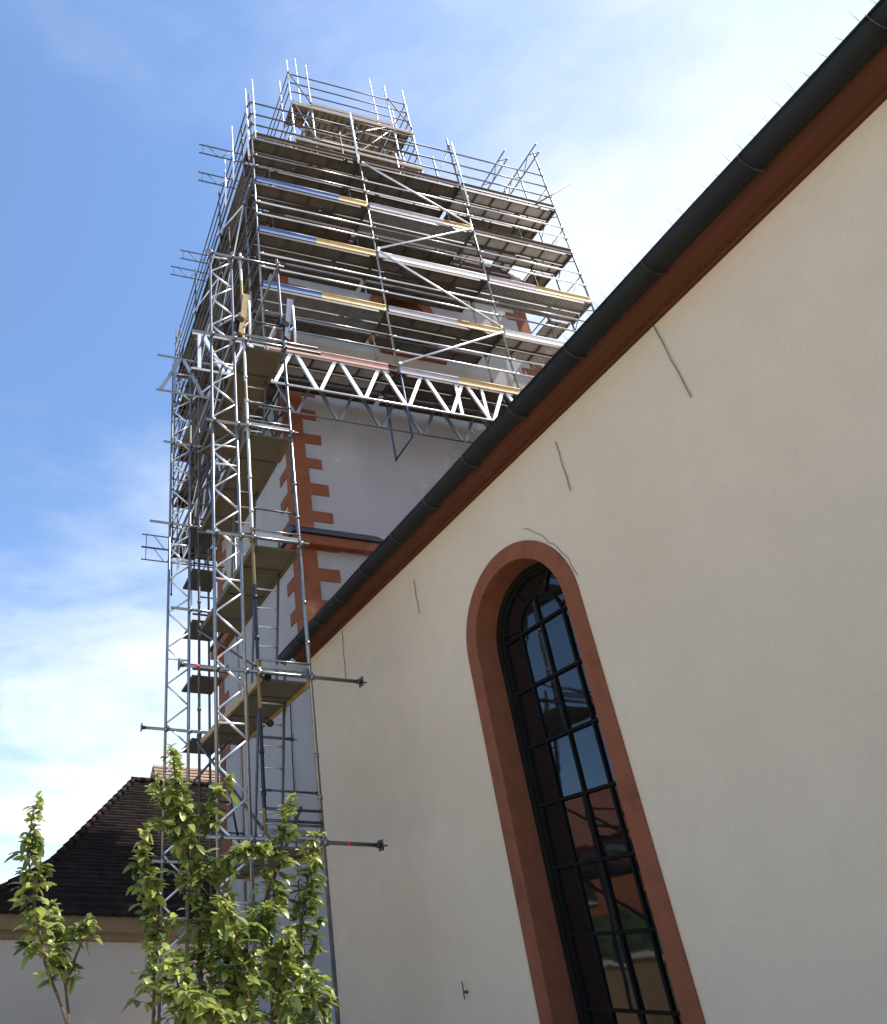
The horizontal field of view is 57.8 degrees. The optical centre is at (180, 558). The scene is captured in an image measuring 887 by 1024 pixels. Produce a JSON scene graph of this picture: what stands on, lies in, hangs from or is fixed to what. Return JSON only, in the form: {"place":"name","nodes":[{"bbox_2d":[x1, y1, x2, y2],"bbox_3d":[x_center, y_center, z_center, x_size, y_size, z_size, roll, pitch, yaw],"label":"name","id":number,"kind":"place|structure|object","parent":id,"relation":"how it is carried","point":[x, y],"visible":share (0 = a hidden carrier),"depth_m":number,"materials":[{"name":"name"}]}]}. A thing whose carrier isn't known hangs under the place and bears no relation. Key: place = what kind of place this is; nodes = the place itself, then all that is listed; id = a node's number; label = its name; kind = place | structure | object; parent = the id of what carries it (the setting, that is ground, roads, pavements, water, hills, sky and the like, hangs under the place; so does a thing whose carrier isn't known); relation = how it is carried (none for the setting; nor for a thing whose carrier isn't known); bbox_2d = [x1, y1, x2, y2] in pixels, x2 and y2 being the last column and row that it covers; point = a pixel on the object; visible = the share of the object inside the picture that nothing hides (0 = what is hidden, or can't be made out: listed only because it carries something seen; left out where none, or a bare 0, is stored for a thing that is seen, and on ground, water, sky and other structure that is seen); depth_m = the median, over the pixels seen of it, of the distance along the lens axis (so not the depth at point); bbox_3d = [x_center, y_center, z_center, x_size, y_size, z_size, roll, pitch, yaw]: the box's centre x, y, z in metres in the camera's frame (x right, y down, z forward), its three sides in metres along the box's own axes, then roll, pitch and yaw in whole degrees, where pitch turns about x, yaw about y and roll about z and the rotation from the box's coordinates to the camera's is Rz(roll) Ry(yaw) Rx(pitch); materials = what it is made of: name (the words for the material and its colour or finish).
{"place":"outdoors","nodes":[
{"label":"outdoors","id":0,"kind":"place"},
{"bbox_2d":[0,776,222,1023],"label":"annex building","id":1,"kind":"structure","parent":0,"point":[89,860],"depth_m":19.93,"materials":[{"name":"tile"}]},
{"bbox_2d":[150,765,219,781],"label":"building","id":2,"kind":"structure","parent":0,"point":[156,769],"depth_m":35.86,"materials":[{"name":"tile"}]},
{"bbox_2d":[0,0,878,883],"label":"sky","id":3,"kind":"structure","parent":0,"point":[107,107],"materials":[{"name":"blue"}]},
{"label":"ground","id":4,"kind":"structure","parent":0,"visible":0},
{"bbox_2d":[4,790,102,1023],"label":"fruit tree","id":5,"kind":"object","parent":4,"relation":"on","point":[56,941],"visible":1,"depth_m":2.66,"materials":[{"name":"green plant"}]},
{"bbox_2d":[121,743,342,1023],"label":"fruit tree","id":6,"kind":"object","parent":4,"relation":"on","point":[189,1001],"visible":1,"depth_m":2.79,"materials":[{"name":"green plant"}]},
{"bbox_2d":[140,248,387,1023],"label":"scaffold stair tower","id":7,"kind":"structure","parent":4,"relation":"on","point":[252,464],"depth_m":11.58,"materials":[{"name":"metal"}]},
{"bbox_2d":[235,293,251,343],"bbox_3d":[1.083,-4.143,12.618,0.299,1.152,0.105,7,-30,-11],"label":"hoist arm","id":8,"kind":"object","parent":7,"relation":"attached to","point":[241,320],"visible":0.99,"depth_m":12.59},
{"bbox_2d":[231,489,256,576],"bbox_3d":[1.078,-0.471,12.517,0.392,2.532,0.604,7,-30,-11],"label":"ladder","id":9,"kind":"object","parent":7,"relation":"on","point":[234,521],"visible":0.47,"depth_m":12.56,"materials":[{"name":"metal"}]},
{"bbox_2d":[242,343,266,441],"bbox_3d":[1.281,-2.609,12.844,0.392,2.532,0.604,7,-30,-11],"label":"ladder","id":10,"kind":"object","parent":7,"relation":"on","point":[263,417],"visible":0.48,"depth_m":12.83,"materials":[{"name":"metal"}]},
{"bbox_2d":[251,539,279,682],"bbox_3d":[1.256,0.882,10.850,0.392,2.532,0.604,7,-30,-11],"label":"ladder","id":11,"kind":"object","parent":7,"relation":"on","point":[277,623],"visible":0.48,"depth_m":10.81,"materials":[{"name":"metal"}]},
{"bbox_2d":[261,674,271,680],"bbox_3d":[1.088,1.521,9.373,0.135,0.089,0.042,7,-30,-11],"label":"pulley","id":12,"kind":"object","parent":7,"relation":"attached to","point":[266,677],"visible":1,"depth_m":9.36,"materials":[{"name":"metal"}]},
{"bbox_2d":[263,719,273,726],"bbox_3d":[1.082,2.041,9.075,0.135,0.089,0.042,7,-30,-11],"label":"pulley","id":13,"kind":"object","parent":7,"relation":"attached to","point":[269,723],"visible":1,"depth_m":9.06,"materials":[{"name":"metal"}]},
{"bbox_2d":[254,661,285,845],"bbox_3d":[1.211,2.691,9.926,0.392,2.532,0.604,7,-30,-11],"label":"ladder","id":14,"kind":"object","parent":7,"relation":"on","point":[279,768],"visible":0.57,"depth_m":9.89,"materials":[{"name":"metal"}]},
{"bbox_2d":[280,298,296,347],"bbox_3d":[1.883,-4.129,12.825,0.299,1.152,0.105,7,-30,-11],"label":"hoist arm","id":15,"kind":"object","parent":7,"relation":"attached to","point":[288,322],"visible":1,"depth_m":12.79},
{"bbox_2d":[192,332,512,421],"bbox_3d":[4.106,-3.818,15.912,7.950,1.037,0.047,7,-30,-11],"label":"lattice girder","id":16,"kind":"object","parent":7,"relation":"attached to","point":[483,407],"visible":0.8,"depth_m":15.85,"materials":[{"name":"metal"}]},
{"bbox_2d":[210,215,542,1023],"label":"church tower","id":17,"kind":"structure","parent":4,"relation":"on","point":[360,487],"depth_m":16.38,"materials":[{"name":"white paint"}]},
{"bbox_2d":[180,249,237,269],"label":"truss beam","id":18,"kind":"structure","parent":17,"relation":"attached to","point":[189,252],"depth_m":25.51,"materials":[{"name":"metal"}]},
{"bbox_2d":[198,171,238,188],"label":"truss beam","id":19,"kind":"structure","parent":17,"relation":"attached to","point":[215,183],"depth_m":22.95,"materials":[{"name":"metal"}]},
{"bbox_2d":[170,103,293,604],"bbox_3d":[1.136,-5.454,21.510,1.215,13.733,9.246,7,-30,-11],"label":"scaffold","id":20,"kind":"object","parent":17,"relation":"attached to","point":[233,236],"visible":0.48,"depth_m":21.36,"materials":[{"name":"metal"}]},
{"bbox_2d":[172,327,274,581],"bbox_3d":[0.818,-2.001,19.078,0.047,0.997,9.800,7,-30,-11],"label":"lattice girder","id":21,"kind":"object","parent":20,"relation":"attached to","point":[185,550],"visible":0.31,"depth_m":19.82,"materials":[{"name":"metal"}]},
{"bbox_2d":[141,546,216,568],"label":"truss beam","id":22,"kind":"structure","parent":21,"relation":"attached to","point":[170,557],"depth_m":23.11,"materials":[{"name":"metal"}]},
{"bbox_2d":[173,324,216,561],"bbox_3d":[4.345,-3.821,26.438,9.312,10.400,0.822,7,-30,-11],"label":"scaffold","id":23,"kind":"object","parent":22,"relation":"on","point":[179,500],"visible":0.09,"depth_m":24.33,"materials":[{"name":"metal"}]},
{"bbox_2d":[193,381,287,569],"bbox_3d":[1.370,-1.532,19.785,0.047,0.997,8.400,7,-30,-11],"label":"lattice girder","id":24,"kind":"object","parent":20,"relation":"attached to","point":[272,434],"visible":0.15,"depth_m":17.16,"materials":[{"name":"metal"}]},
{"bbox_2d":[141,533,216,556],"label":"truss beam","id":25,"kind":"structure","parent":24,"relation":"attached to","point":[162,546],"depth_m":22.49,"materials":[{"name":"metal"}]},
{"bbox_2d":[248,58,426,232],"bbox_3d":[5.423,-14.267,27.242,4.572,8.848,4.556,7,-30,-11],"label":"scaffold","id":26,"kind":"object","parent":17,"relation":"on","point":[299,107],"visible":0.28,"depth_m":25.47,"materials":[{"name":"metal"}]},
{"bbox_2d":[170,266,208,281],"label":"truss beam","id":27,"kind":"structure","parent":26,"relation":"attached to","point":[185,276],"depth_m":26.00,"materials":[{"name":"metal"}]},
{"bbox_2d":[199,144,345,187],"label":"truss beam","id":28,"kind":"structure","parent":26,"relation":"attached to","point":[210,147],"depth_m":22.42,"materials":[{"name":"metal"}]},
{"bbox_2d":[480,149,507,193],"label":"truss beam","id":29,"kind":"structure","parent":28,"relation":"attached to","point":[495,170],"depth_m":22.85,"materials":[{"name":"metal"}]},
{"bbox_2d":[368,286,446,364],"bbox_3d":[5.808,-6.085,19.382,2.280,2.610,0.580,7,-30,-11],"label":"belfry window","id":30,"kind":"structure","parent":17,"relation":"in","point":[374,298],"depth_m":19.47,"materials":[{"name":"brown wood"}]},
{"bbox_2d":[241,79,594,460],"bbox_3d":[6.606,-7.464,19.392,10.269,12.730,1.474,7,-30,-11],"label":"scaffold","id":31,"kind":"object","parent":17,"relation":"attached to","point":[374,318],"visible":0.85,"depth_m":18.95,"materials":[{"name":"metal"}]},
{"bbox_2d":[156,354,497,443],"bbox_3d":[3.672,-3.448,16.447,8.600,1.037,0.047,7,-30,-11],"label":"lattice girder","id":32,"kind":"object","parent":31,"relation":"attached to","point":[173,371],"visible":0.69,"depth_m":16.38,"materials":[{"name":"metal"}]},
{"bbox_2d":[483,143,539,234],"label":"truss beam","id":33,"kind":"structure","parent":31,"relation":"attached to","point":[524,169],"depth_m":22.76,"materials":[{"name":"metal"}]},
{"bbox_2d":[483,188,570,339],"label":"quoins","id":34,"kind":"object","parent":17,"relation":"attached to","point":[549,332],"visible":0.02,"depth_m":20.88,"materials":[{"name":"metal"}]},
{"bbox_2d":[278,0,886,1023],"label":"church nave","id":35,"kind":"structure","parent":4,"relation":"on","point":[632,768],"depth_m":6.21,"materials":[{"name":"beige paint"}]},
{"bbox_2d":[461,981,467,998],"bbox_3d":[3.129,4.761,8.074,0.057,0.170,0.030,7,-30,-11],"label":"wall hook","id":36,"kind":"object","parent":35,"relation":"attached to","point":[465,991],"depth_m":8.06,"materials":[{"name":"metal"}]},
{"bbox_2d":[484,366,535,424],"bbox_3d":[3.516,-1.738,7.872,0.118,0.124,0.940,7,-30,-11],"label":"bird spike strip","id":37,"kind":"object","parent":35,"relation":"on","point":[511,397],"visible":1,"depth_m":7.82,"materials":[{"name":"grey metal"}]},
{"bbox_2d":[523,528,577,574],"bbox_3d":[3.839,-0.079,7.649,0.007,0.875,0.551,7,-30,-11],"label":"stray wire","id":38,"kind":"object","parent":35,"relation":"attached to","point":[557,547],"visible":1,"depth_m":7.51,"materials":[{"name":"grey metal"}]},
{"bbox_2d":[555,442,570,490],"bbox_3d":[3.954,-0.956,7.591,0.018,0.631,0.014,7,-30,-11],"label":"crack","id":39,"kind":"object","parent":35,"relation":"attached to","point":[563,467],"visible":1,"depth_m":7.57,"materials":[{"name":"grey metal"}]},
{"bbox_2d":[542,291,603,366],"bbox_3d":[3.735,-2.205,7.051,0.118,0.124,0.940,7,-30,-11],"label":"bird spike strip","id":40,"kind":"object","parent":35,"relation":"on","point":[577,320],"visible":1,"depth_m":7.03,"materials":[{"name":"silver metal"}]},
{"bbox_2d":[466,540,705,1023],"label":"arched window","id":41,"kind":"structure","parent":35,"relation":"in","point":[603,943],"depth_m":7.25,"materials":[{"name":"red stone"}]},
{"bbox_2d":[605,194,692,286],"bbox_3d":[3.955,-2.672,6.229,0.118,0.124,0.940,7,-30,-11],"label":"bird spike strip","id":42,"kind":"object","parent":35,"relation":"on","point":[647,242],"visible":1,"depth_m":6.24,"materials":[{"name":"silver metal"}]},
{"bbox_2d":[653,326,691,396],"bbox_3d":[4.284,-1.726,6.398,0.018,0.891,0.062,7,-30,-11],"label":"hanging cable","id":43,"kind":"object","parent":35,"relation":"hanging from","point":[672,361],"visible":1,"depth_m":6.39,"materials":[{"name":"grey metal"}]},
{"bbox_2d":[693,69,813,187],"bbox_3d":[4.175,-3.140,5.408,0.118,0.124,0.940,7,-30,-11],"label":"bird spike strip","id":44,"kind":"object","parent":35,"relation":"on","point":[760,117],"visible":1,"depth_m":5.30,"materials":[{"name":"silver metal"}]},
{"bbox_2d":[809,0,875,63],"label":"bird spike strip","id":45,"kind":"object","parent":35,"relation":"on","point":[838,38],"visible":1,"depth_m":4.85,"materials":[{"name":"silver metal"}]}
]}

